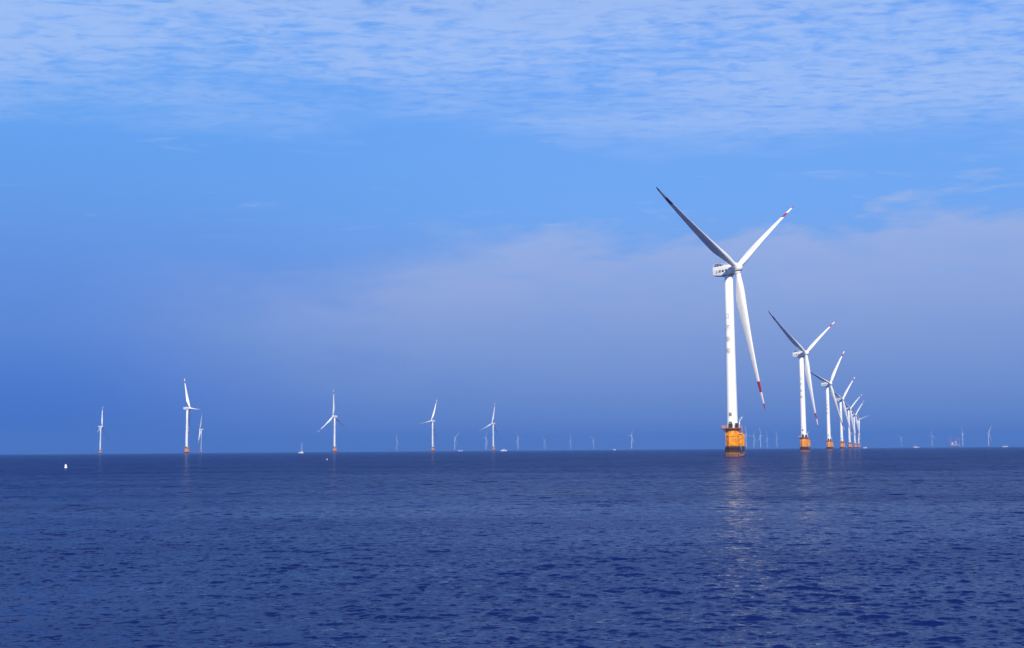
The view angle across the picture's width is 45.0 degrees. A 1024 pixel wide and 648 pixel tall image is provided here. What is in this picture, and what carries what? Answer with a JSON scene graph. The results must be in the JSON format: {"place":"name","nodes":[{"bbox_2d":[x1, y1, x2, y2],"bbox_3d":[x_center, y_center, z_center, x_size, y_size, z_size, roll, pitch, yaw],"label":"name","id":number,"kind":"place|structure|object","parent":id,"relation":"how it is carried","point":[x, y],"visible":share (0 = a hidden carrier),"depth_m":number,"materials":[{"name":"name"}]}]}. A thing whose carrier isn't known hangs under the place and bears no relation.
{"place":"outdoors","nodes":[
{"label":"outdoors","id":0,"kind":"place"},
{"bbox_2d":[0,447,1023,647],"bbox_3d":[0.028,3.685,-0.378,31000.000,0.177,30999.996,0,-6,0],"label":"sea","id":1,"kind":"structure","parent":0,"point":[911,547],"depth_m":46.26,"materials":[{"name":"liquid"}]},
{"bbox_2d":[98,407,107,453],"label":"wind turbine","id":2,"kind":"object","parent":1,"relation":"in","point":[100,449],"visible":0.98,"depth_m":3943.28,"materials":[{"name":"grey metal"}]},
{"bbox_2d":[183,378,194,454],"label":"wind turbine","id":3,"kind":"object","parent":1,"relation":"in","point":[189,408],"visible":1,"depth_m":2367.28,"materials":[{"name":"grey metal"}]},
{"bbox_2d":[198,414,202,452],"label":"wind turbine","id":4,"kind":"object","parent":1,"relation":"in","point":[200,436],"visible":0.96,"depth_m":4556.25,"materials":[{"name":"grey metal"}]},
{"bbox_2d":[318,389,339,452],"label":"wind turbine","id":5,"kind":"object","parent":1,"relation":"in","point":[335,445],"visible":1,"depth_m":2992.31,"materials":[{"name":"grey metal"}]},
{"bbox_2d":[420,400,436,451],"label":"wind turbine","id":6,"kind":"object","parent":1,"relation":"in","point":[432,447],"visible":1,"depth_m":3519.00,"materials":[{"name":"grey metal"}]},
{"bbox_2d":[481,405,498,450],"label":"wind turbine","id":7,"kind":"object","parent":1,"relation":"in","point":[493,447],"visible":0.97,"depth_m":3913.31,"materials":[{"name":"grey metal"}]},
{"bbox_2d":[656,187,793,455],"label":"wind turbine","id":8,"kind":"object","parent":1,"relation":"in","point":[735,439],"visible":1,"depth_m":579.50,"materials":[{"name":"white metal"}]},
{"bbox_2d":[768,311,833,451],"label":"wind turbine","id":9,"kind":"object","parent":1,"relation":"in","point":[804,442],"visible":0.98,"depth_m":1108.55,"materials":[{"name":"grey metal"}]},
{"bbox_2d":[810,350,844,450],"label":"wind turbine","id":10,"kind":"object","parent":1,"relation":"in","point":[829,439],"visible":0.96,"depth_m":1640.72,"materials":[{"name":"grey metal"}]},
{"bbox_2d":[829,377,854,449],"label":"wind turbine","id":11,"kind":"object","parent":1,"relation":"in","point":[840,399],"visible":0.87,"depth_m":2168.68,"materials":[{"name":"grey metal"}]},
{"bbox_2d":[844,397,859,448],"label":"wind turbine","id":12,"kind":"object","parent":1,"relation":"in","point":[848,408],"visible":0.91,"depth_m":2696.66,"materials":[{"name":"grey metal"}]},
{"bbox_2d":[849,401,863,448],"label":"wind turbine","id":13,"kind":"object","parent":1,"relation":"in","point":[854,420],"visible":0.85,"depth_m":3227.33,"materials":[{"name":"grey metal"}]},
{"bbox_2d":[851,405,866,448],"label":"wind turbine","id":14,"kind":"object","parent":1,"relation":"in","point":[859,445],"visible":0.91,"depth_m":3752.70,"materials":[{"name":"grey metal"}]},
{"bbox_2d":[948,437,959,446],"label":"jack up vessel","id":15,"kind":"object","parent":1,"relation":"on","point":[952,444],"visible":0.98,"depth_m":7117.03,"materials":[{"name":"white metal"}]},
{"bbox_2d":[0,0,1023,453],"label":"sky","id":16,"kind":"structure","parent":0,"point":[397,208],"materials":[{"name":"blue"}]}
]}

